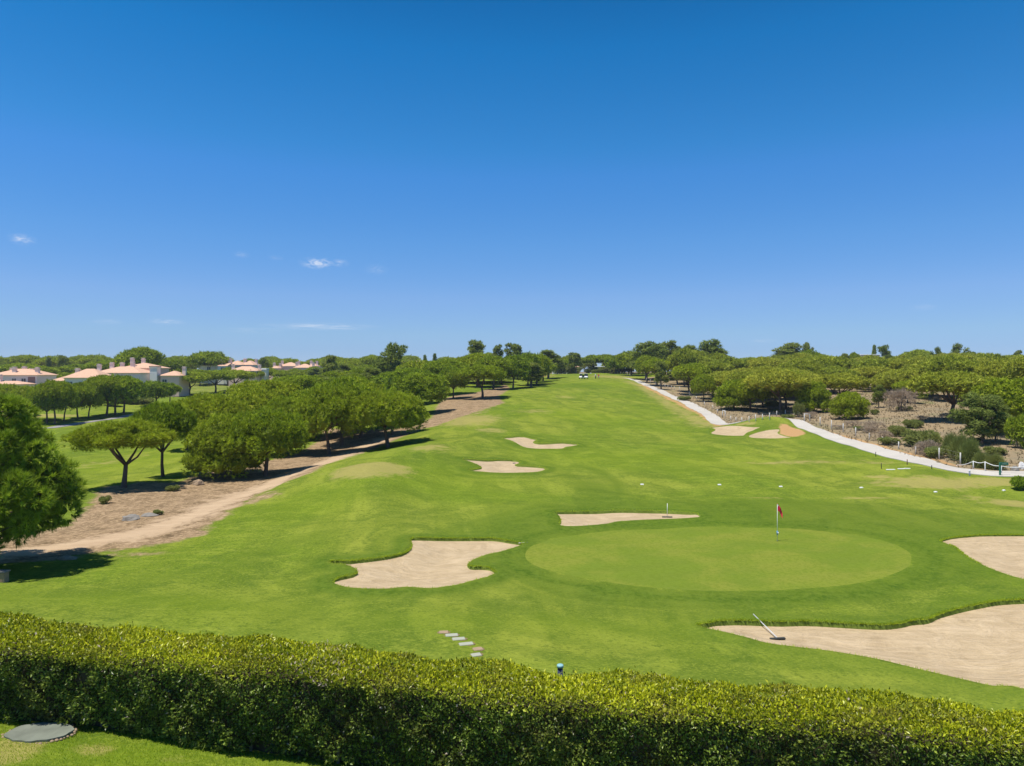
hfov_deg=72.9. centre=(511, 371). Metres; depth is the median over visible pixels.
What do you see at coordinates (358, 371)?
umbrella pine
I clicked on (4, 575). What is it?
stone post
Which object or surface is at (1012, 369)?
umbrella pine
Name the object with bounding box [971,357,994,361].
umbrella pine
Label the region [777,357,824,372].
umbrella pine
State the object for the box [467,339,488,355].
pine tree
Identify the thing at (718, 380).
umbrella pine
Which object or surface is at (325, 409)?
umbrella pine
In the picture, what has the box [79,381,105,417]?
umbrella pine
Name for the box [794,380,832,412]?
umbrella pine
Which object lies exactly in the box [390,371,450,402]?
umbrella pine
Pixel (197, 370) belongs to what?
umbrella pine
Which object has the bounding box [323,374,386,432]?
umbrella pine
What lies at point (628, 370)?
shrub
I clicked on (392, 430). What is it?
umbrella pine
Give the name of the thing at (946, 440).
shrub
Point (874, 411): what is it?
shrub
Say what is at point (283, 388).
umbrella pine
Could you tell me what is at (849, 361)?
umbrella pine
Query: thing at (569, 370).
shrub
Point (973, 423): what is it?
cork oak
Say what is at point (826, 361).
umbrella pine
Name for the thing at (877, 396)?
pine tree
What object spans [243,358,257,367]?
terrace house
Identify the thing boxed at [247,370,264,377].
umbrella pine
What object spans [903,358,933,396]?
umbrella pine
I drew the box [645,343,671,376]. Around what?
pine tree
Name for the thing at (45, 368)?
umbrella pine
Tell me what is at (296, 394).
umbrella pine
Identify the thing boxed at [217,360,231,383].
terrace house
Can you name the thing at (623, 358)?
umbrella pine
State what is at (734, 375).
umbrella pine
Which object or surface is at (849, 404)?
bush
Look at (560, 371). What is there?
shrub
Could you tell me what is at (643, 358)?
umbrella pine
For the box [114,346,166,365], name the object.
umbrella pine
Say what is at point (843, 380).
umbrella pine
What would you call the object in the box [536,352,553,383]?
umbrella pine
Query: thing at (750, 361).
umbrella pine
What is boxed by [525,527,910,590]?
putting green
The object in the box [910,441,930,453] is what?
shrub
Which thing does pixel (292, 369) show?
umbrella pine
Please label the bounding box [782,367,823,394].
umbrella pine
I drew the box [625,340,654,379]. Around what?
pine tree
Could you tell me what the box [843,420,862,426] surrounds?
shrub
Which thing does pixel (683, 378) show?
umbrella pine
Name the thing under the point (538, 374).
pine tree
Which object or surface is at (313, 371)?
pine tree
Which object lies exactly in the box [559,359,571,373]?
umbrella pine
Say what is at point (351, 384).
umbrella pine
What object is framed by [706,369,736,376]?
umbrella pine
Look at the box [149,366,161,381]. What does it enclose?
villa
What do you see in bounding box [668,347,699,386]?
umbrella pine
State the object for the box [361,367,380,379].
pine tree
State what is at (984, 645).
sand bunker
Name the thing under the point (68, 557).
rock
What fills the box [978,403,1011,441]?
cork oak
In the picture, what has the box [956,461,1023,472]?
rope fence
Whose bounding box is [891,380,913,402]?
umbrella pine
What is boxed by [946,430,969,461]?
shrub
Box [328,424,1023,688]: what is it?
grass fringe
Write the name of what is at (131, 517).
rock
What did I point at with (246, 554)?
ground
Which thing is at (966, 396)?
umbrella pine
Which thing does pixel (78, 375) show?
villa
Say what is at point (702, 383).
umbrella pine
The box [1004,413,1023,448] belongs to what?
shrub
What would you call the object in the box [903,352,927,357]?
umbrella pine
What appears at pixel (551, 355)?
pine tree
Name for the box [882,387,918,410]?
shrub
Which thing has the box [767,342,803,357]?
pine tree
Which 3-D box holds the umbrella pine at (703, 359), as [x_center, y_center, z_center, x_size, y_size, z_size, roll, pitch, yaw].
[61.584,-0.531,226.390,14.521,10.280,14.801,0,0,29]
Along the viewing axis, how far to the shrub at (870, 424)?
97.17 m
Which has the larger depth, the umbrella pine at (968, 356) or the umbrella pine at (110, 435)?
the umbrella pine at (968, 356)
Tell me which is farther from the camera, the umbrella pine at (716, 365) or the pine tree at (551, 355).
the pine tree at (551, 355)
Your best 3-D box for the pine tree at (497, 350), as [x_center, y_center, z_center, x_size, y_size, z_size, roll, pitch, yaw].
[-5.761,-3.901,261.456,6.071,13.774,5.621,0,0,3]
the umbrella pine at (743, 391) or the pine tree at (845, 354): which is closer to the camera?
the umbrella pine at (743, 391)
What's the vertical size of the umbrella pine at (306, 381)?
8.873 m
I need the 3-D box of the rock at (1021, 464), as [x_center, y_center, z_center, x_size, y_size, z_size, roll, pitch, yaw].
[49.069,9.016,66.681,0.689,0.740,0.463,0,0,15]
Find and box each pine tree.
[0,392,88,557]
[56,355,71,367]
[258,357,269,367]
[305,367,323,374]
[321,355,342,372]
[334,363,350,371]
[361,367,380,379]
[372,342,408,372]
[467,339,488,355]
[491,344,503,356]
[503,342,523,378]
[515,362,546,386]
[540,349,564,378]
[553,355,564,373]
[566,352,582,373]
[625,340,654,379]
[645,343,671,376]
[653,361,669,388]
[660,339,681,374]
[667,367,678,384]
[682,344,698,350]
[698,339,728,355]
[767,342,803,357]
[802,341,814,350]
[840,353,851,357]
[871,385,886,407]
[876,344,892,358]
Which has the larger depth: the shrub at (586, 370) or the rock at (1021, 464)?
the shrub at (586, 370)
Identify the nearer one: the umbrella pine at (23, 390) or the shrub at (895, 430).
the shrub at (895, 430)
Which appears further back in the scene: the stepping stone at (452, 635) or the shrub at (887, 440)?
the shrub at (887, 440)
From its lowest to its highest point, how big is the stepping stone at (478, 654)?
0.085 m
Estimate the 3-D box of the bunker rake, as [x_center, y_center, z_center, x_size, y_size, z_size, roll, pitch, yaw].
[9.944,10.025,27.219,0.600,0.356,2.039,0,0,-7]
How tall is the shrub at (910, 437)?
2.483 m
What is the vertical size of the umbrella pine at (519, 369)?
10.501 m
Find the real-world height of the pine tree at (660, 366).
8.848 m
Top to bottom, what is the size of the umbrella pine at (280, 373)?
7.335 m
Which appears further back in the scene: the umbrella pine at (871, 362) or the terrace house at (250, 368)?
the terrace house at (250, 368)
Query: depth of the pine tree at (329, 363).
228.98 m
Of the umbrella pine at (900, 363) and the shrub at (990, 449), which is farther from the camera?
the umbrella pine at (900, 363)
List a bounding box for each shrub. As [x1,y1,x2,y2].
[98,495,112,504]
[103,399,121,405]
[125,396,155,403]
[153,509,163,514]
[165,484,179,490]
[553,369,564,373]
[565,367,575,373]
[584,368,595,372]
[597,367,612,372]
[610,367,623,372]
[623,367,633,372]
[677,396,691,399]
[764,400,778,405]
[780,414,794,417]
[792,402,804,416]
[802,411,817,417]
[832,425,842,428]
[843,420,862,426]
[860,425,880,432]
[863,420,887,427]
[869,430,894,437]
[870,409,879,414]
[877,436,901,444]
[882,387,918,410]
[888,425,911,435]
[898,428,943,445]
[902,419,924,427]
[904,420,921,428]
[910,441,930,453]
[914,415,925,419]
[914,439,939,449]
[924,446,949,458]
[938,431,956,446]
[939,413,948,418]
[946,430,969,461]
[954,436,982,463]
[970,450,991,468]
[982,446,1007,454]
[982,452,1008,469]
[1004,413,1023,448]
[1009,475,1023,489]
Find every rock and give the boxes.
[57,555,77,560]
[122,514,139,520]
[140,513,158,516]
[193,479,204,485]
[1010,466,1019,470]
[1018,462,1023,468]
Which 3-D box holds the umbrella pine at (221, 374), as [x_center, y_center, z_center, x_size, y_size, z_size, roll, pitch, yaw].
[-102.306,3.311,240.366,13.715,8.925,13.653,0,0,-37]
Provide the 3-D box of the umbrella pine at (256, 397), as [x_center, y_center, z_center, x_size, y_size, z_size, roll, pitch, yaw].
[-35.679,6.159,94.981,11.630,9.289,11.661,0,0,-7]
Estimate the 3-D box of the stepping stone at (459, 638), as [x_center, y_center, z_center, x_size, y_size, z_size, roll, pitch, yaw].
[-1.862,9.368,24.273,0.642,0.085,0.366,0,0,-11]
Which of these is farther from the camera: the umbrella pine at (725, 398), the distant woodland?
the distant woodland
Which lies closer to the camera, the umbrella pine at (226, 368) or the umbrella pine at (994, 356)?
the umbrella pine at (994, 356)
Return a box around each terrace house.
[200,363,217,382]
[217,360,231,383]
[229,358,246,367]
[229,364,261,385]
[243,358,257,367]
[271,362,281,378]
[281,360,299,369]
[293,362,314,369]
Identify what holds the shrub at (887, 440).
on the ground at (246, 554)
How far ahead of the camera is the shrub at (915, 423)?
94.59 m
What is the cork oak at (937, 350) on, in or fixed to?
on the ground at (246, 554)
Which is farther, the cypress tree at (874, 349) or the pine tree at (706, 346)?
the cypress tree at (874, 349)
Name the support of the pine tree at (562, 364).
on the ground at (246, 554)
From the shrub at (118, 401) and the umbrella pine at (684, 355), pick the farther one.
the umbrella pine at (684, 355)
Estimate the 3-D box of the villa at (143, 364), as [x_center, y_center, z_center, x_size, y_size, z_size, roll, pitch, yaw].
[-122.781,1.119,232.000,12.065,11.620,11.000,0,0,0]
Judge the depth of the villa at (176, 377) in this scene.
222.47 m
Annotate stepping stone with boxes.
[437,630,449,633]
[443,633,459,636]
[451,637,467,640]
[458,642,474,645]
[470,652,482,656]
[472,647,484,650]
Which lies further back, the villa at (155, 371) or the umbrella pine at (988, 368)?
the villa at (155, 371)
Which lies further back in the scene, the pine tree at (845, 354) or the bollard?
the pine tree at (845, 354)
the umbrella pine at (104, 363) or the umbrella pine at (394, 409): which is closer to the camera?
the umbrella pine at (394, 409)
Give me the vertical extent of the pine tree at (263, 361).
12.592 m
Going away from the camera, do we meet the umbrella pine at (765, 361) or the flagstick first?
the flagstick
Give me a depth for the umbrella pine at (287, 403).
84.20 m
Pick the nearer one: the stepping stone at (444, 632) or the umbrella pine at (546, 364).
the stepping stone at (444, 632)
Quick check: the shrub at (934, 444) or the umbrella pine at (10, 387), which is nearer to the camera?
the shrub at (934, 444)
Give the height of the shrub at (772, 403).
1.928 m
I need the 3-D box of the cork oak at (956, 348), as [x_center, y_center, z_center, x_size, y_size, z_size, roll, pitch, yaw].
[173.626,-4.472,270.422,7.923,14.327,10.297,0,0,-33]
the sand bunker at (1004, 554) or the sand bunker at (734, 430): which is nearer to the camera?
the sand bunker at (1004, 554)
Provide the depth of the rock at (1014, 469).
65.65 m
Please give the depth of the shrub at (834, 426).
100.37 m
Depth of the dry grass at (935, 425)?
111.47 m
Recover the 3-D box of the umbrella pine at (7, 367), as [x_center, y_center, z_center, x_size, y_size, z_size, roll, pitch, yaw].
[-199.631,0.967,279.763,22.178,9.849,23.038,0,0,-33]
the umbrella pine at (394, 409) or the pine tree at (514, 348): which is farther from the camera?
the pine tree at (514, 348)
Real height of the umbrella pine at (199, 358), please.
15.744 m
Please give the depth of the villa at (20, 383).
204.32 m
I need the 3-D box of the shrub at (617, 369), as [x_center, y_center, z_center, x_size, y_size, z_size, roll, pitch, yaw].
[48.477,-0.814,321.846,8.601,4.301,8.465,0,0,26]
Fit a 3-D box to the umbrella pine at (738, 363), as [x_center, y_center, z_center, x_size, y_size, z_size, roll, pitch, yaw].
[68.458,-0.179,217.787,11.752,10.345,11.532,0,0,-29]
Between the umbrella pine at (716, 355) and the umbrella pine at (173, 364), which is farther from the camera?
the umbrella pine at (173, 364)
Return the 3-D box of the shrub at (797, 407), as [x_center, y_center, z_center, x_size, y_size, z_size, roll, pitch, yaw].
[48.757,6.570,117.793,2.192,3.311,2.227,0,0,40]
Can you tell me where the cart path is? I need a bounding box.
[627,378,1023,476]
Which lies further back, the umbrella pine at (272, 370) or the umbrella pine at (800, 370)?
the umbrella pine at (272, 370)
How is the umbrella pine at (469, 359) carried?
on the ground at (246, 554)
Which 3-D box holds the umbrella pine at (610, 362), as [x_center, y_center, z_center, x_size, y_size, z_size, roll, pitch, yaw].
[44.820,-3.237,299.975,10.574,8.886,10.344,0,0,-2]
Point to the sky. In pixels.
(303, 180)
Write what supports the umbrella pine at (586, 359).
on the ground at (246, 554)
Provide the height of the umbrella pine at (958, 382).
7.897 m
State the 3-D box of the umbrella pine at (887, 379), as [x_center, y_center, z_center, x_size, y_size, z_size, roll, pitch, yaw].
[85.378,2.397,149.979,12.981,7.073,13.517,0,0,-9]
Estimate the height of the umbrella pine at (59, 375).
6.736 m
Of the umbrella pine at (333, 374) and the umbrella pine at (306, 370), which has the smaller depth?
the umbrella pine at (333, 374)
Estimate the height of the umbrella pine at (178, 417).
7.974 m
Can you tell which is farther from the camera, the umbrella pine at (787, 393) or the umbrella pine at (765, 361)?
the umbrella pine at (765, 361)
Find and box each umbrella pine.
[0,362,38,371]
[0,383,25,402]
[0,384,7,395]
[4,385,46,414]
[20,365,60,373]
[26,384,69,423]
[29,379,78,423]
[51,381,80,420]
[54,372,74,378]
[55,363,86,373]
[58,417,178,487]
[70,382,98,418]
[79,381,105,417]
[82,374,130,415]
[84,359,118,369]
[103,374,142,414]
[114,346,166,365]
[122,374,145,413]
[124,401,198,476]
[137,380,176,400]
[159,357,189,370]
[165,397,187,449]
[168,391,253,454]
[169,383,182,401]
[179,371,211,394]
[179,412,270,479]
[185,350,234,383]
[192,369,205,385]
[202,369,236,392]
[220,369,255,383]
[221,366,236,370]
[224,406,311,475]
[226,378,302,396]
[229,383,279,411]
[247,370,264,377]
[257,394,322,452]
[263,367,277,378]
[270,374,328,389]
[271,369,290,376]
[287,368,301,371]
[287,386,316,437]
[290,370,304,375]
[293,385,361,454]
[304,366,320,372]
[307,374,375,445]
[320,370,340,377]
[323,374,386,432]
[339,370,350,375]
[340,373,362,378]
[343,386,431,447]
[348,368,364,373]
[356,382,385,437]
[368,371,391,384]
[384,367,431,389]
[384,390,422,435]
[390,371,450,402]
[396,358,427,370]
[422,358,469,374]
[438,365,470,398]
[453,352,489,386]
[454,363,506,398]
[473,354,511,388]
[500,353,531,387]
[521,352,542,385]
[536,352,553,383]
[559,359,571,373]
[580,354,601,366]
[591,354,611,366]
[604,355,622,373]
[614,350,639,375]
[634,354,656,381]
[639,358,672,385]
[666,348,705,382]
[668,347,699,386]
[671,362,710,394]
[671,373,704,391]
[689,375,724,398]
[690,374,717,400]
[697,356,714,363]
[700,360,735,373]
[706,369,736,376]
[707,350,728,359]
[712,379,754,408]
[713,356,749,368]
[721,367,747,377]
[723,371,755,381]
[730,377,771,409]
[741,368,816,412]
[744,365,782,399]
[746,356,776,367]
[748,356,783,368]
[766,367,806,408]
[772,354,789,359]
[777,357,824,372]
[782,352,811,362]
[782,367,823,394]
[794,370,821,378]
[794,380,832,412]
[798,349,818,355]
[805,355,847,366]
[813,365,860,393]
[813,372,876,394]
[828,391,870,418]
[829,355,856,368]
[849,352,860,357]
[850,358,894,387]
[850,366,894,391]
[852,355,868,360]
[857,354,884,360]
[874,367,922,396]
[882,357,909,360]
[888,357,920,369]
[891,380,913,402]
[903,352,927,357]
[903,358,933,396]
[906,369,991,420]
[915,354,980,401]
[930,353,975,359]
[955,376,1008,401]
[967,377,1023,417]
[970,352,997,356]
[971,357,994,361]
[973,356,1017,379]
[976,353,1013,359]
[998,355,1023,379]
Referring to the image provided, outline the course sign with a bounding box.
[999,462,1008,474]
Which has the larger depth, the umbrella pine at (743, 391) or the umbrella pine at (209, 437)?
the umbrella pine at (743, 391)
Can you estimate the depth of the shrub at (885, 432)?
86.60 m
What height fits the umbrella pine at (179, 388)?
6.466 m
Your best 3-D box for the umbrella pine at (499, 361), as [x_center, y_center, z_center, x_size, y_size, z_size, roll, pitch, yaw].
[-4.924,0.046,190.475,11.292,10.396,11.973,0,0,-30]
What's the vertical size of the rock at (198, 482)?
0.558 m
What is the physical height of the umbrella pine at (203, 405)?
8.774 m
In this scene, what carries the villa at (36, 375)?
on the ground at (246, 554)
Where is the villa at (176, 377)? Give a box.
[158,366,188,395]
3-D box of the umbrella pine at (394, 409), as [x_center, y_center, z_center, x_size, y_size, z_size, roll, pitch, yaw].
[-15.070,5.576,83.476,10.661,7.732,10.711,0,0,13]
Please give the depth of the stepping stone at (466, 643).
23.72 m
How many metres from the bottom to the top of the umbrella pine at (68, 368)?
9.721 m
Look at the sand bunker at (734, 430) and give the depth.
104.91 m
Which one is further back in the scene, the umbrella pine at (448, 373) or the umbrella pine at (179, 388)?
the umbrella pine at (179, 388)
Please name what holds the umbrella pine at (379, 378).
on the ground at (246, 554)
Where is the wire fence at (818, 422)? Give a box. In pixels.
[655,382,960,464]
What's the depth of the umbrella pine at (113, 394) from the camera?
163.43 m
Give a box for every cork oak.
[929,346,941,354]
[947,392,1013,443]
[949,342,970,353]
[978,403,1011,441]
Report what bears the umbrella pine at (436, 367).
on the ground at (246, 554)
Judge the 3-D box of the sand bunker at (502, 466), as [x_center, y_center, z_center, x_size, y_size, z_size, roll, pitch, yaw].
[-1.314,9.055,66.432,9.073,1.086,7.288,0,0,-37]
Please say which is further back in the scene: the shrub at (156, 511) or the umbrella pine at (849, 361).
the umbrella pine at (849, 361)
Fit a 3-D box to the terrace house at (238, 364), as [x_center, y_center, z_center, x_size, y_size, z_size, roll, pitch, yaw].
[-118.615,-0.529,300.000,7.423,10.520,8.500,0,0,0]
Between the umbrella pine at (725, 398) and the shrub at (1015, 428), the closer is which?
the shrub at (1015, 428)
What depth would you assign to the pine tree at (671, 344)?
258.65 m
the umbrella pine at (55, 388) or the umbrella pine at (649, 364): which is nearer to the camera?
the umbrella pine at (55, 388)
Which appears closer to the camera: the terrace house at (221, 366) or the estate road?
the estate road
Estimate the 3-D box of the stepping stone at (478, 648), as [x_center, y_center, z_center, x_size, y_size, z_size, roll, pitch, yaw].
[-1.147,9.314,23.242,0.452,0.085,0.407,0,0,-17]
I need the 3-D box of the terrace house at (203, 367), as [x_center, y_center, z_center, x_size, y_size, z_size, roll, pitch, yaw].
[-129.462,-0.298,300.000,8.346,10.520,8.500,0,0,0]
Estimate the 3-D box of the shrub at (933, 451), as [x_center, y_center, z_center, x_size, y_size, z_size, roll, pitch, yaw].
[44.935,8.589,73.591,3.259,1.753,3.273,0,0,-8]
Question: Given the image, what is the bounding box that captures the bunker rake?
[753,614,785,639]
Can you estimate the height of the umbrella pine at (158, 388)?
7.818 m
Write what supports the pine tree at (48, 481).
on the ground at (246, 554)
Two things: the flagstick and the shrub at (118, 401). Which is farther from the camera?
the shrub at (118, 401)
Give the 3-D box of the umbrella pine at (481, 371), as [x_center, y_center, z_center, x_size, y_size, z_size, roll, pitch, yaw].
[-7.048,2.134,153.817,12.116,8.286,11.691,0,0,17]
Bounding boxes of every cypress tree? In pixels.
[45,357,51,366]
[871,344,876,353]
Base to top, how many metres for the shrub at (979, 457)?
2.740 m
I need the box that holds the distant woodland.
[0,349,930,369]
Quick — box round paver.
[1,722,77,744]
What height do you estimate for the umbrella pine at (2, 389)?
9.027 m
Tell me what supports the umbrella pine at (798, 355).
on the ground at (246, 554)
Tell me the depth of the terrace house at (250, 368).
285.39 m
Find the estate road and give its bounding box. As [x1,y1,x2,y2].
[46,414,133,428]
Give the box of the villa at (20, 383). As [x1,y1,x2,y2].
[0,374,35,386]
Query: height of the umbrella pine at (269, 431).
7.156 m
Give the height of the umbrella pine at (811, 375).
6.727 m
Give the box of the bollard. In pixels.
[557,663,563,675]
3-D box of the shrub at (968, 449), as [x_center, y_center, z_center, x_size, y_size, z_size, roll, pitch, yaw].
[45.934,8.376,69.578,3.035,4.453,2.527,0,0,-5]
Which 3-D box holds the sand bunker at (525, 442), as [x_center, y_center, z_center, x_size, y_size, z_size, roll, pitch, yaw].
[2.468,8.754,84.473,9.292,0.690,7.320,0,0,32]
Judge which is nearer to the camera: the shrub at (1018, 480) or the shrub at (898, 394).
the shrub at (1018, 480)
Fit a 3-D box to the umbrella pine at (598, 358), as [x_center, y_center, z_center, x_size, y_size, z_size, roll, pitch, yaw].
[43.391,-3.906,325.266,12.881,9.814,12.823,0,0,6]
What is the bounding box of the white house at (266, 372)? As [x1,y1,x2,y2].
[261,368,268,379]
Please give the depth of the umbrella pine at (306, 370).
299.33 m
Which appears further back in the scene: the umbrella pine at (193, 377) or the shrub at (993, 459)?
the umbrella pine at (193, 377)
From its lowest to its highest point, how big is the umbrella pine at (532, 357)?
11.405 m
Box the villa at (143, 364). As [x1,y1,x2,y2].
[125,358,169,374]
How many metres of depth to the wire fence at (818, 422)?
107.43 m
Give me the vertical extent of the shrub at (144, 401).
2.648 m
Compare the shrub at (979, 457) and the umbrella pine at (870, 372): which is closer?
the shrub at (979, 457)
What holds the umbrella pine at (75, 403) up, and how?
on the ground at (246, 554)
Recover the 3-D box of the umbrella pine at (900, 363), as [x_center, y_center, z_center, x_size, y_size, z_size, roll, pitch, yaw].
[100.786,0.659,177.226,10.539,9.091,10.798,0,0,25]
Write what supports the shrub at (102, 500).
on the ground at (246, 554)
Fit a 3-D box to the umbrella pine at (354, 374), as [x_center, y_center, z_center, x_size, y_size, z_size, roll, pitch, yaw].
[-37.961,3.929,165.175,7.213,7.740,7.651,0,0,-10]
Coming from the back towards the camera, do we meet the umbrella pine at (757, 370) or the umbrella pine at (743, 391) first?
the umbrella pine at (757, 370)
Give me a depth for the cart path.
84.34 m
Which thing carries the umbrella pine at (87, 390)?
on the ground at (246, 554)
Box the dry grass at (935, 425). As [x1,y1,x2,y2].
[673,388,1022,469]
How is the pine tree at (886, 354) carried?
on the ground at (246, 554)
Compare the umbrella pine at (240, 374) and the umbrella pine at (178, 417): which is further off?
the umbrella pine at (240, 374)
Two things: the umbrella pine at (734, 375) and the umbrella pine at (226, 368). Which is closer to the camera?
the umbrella pine at (734, 375)
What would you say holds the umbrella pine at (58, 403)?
on the ground at (246, 554)
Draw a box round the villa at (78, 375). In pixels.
[62,368,113,383]
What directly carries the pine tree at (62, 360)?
on the ground at (246, 554)
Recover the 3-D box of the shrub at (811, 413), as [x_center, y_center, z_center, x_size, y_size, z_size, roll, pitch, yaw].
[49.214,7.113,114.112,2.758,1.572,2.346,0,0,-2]
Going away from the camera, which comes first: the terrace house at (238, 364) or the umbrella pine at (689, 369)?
the umbrella pine at (689, 369)
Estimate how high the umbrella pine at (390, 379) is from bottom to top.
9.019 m
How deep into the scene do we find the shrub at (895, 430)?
88.82 m
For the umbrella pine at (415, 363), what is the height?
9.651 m
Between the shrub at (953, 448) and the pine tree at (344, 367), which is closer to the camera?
the shrub at (953, 448)
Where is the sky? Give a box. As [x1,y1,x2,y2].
[0,0,1023,371]
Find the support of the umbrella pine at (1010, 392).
on the ground at (246, 554)
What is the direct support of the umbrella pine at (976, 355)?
on the ground at (246, 554)
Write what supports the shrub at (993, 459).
on the ground at (246, 554)
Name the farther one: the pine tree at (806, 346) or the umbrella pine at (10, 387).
the pine tree at (806, 346)
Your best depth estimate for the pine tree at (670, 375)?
228.91 m
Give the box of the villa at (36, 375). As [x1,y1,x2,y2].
[0,366,57,383]
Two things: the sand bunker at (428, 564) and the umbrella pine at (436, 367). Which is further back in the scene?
the umbrella pine at (436, 367)
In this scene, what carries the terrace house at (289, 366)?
on the ground at (246, 554)
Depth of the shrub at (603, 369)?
319.11 m
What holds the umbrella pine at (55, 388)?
on the ground at (246, 554)
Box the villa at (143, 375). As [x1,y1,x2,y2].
[97,362,149,382]
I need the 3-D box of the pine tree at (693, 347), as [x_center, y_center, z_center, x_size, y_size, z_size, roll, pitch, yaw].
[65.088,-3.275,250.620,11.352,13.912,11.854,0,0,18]
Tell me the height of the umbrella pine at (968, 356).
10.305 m
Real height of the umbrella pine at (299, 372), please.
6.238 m
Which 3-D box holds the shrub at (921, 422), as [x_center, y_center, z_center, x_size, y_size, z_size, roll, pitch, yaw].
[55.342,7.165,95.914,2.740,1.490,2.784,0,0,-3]
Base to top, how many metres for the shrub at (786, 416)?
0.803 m
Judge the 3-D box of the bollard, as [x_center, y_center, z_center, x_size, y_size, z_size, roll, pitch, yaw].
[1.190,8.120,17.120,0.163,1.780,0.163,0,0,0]
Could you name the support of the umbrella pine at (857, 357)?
on the ground at (246, 554)
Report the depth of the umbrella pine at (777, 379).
123.68 m
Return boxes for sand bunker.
[335,540,519,587]
[467,460,543,472]
[504,437,573,448]
[558,513,698,525]
[709,604,1023,687]
[712,426,759,435]
[749,429,789,437]
[943,536,1023,578]
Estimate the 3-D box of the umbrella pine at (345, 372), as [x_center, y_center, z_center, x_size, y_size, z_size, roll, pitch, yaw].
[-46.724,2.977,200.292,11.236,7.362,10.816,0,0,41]
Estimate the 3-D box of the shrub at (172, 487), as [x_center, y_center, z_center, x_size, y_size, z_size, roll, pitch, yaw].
[-28.981,9.948,59.319,1.253,0.662,1.233,0,0,15]
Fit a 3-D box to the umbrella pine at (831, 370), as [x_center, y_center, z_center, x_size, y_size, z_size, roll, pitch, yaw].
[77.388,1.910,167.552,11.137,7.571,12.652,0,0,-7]
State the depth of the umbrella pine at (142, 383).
168.20 m
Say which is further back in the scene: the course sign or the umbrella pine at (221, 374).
the umbrella pine at (221, 374)
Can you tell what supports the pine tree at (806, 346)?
on the ground at (246, 554)
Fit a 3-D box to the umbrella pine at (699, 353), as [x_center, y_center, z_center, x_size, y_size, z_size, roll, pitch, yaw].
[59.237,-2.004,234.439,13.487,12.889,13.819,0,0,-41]
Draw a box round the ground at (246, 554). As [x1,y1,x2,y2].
[0,372,1023,765]
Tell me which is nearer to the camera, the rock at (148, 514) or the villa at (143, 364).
the rock at (148, 514)
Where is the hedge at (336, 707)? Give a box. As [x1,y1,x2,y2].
[0,609,1023,765]
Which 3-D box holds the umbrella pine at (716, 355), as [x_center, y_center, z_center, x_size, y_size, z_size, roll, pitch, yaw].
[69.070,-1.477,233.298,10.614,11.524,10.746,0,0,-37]
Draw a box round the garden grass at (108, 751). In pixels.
[0,721,343,765]
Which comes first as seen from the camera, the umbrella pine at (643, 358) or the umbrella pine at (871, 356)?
the umbrella pine at (871, 356)
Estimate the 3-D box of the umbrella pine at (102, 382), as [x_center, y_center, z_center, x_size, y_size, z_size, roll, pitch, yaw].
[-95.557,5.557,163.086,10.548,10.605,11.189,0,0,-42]
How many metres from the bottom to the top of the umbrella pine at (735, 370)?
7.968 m
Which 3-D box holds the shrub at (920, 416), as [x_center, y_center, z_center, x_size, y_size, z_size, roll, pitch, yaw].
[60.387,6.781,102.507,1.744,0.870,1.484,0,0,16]
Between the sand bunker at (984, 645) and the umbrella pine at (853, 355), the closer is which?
the sand bunker at (984, 645)
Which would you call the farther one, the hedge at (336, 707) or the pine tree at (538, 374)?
the pine tree at (538, 374)
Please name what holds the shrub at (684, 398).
on the ground at (246, 554)
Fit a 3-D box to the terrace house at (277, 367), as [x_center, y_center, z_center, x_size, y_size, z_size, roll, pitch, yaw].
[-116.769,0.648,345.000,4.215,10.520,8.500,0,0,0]
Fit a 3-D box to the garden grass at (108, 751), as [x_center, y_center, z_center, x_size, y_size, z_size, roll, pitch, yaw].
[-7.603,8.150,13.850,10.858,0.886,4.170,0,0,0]
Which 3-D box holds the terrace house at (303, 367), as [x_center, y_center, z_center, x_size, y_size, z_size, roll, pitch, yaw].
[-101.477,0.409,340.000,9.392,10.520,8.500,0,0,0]
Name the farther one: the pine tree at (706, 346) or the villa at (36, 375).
the pine tree at (706, 346)
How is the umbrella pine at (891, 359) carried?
on the ground at (246, 554)
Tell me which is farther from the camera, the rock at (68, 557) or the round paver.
the rock at (68, 557)
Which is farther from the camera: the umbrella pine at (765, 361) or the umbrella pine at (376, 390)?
the umbrella pine at (765, 361)
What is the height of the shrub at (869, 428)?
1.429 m
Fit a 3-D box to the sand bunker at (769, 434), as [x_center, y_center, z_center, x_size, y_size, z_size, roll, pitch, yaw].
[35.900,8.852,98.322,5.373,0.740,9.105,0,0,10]
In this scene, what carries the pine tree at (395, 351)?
on the ground at (246, 554)
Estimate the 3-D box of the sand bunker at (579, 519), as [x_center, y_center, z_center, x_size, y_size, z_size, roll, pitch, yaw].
[7.472,9.878,47.089,10.498,0.536,4.056,0,0,-19]
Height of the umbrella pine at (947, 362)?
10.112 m
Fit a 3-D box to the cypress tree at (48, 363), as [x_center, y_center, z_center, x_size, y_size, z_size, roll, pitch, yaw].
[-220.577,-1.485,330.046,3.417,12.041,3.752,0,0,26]
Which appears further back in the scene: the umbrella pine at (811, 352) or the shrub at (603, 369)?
the shrub at (603, 369)
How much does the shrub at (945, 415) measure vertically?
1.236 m
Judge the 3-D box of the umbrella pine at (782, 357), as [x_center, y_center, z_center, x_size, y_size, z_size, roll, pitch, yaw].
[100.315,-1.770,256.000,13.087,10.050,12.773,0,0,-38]
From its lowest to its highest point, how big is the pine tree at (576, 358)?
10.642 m
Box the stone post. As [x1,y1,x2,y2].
[0,570,10,582]
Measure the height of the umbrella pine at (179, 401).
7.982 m
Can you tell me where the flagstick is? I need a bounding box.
[777,503,782,540]
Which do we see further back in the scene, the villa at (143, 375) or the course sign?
the villa at (143, 375)
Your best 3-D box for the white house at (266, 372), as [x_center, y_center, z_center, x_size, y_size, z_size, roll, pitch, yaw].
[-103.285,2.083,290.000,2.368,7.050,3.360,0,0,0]

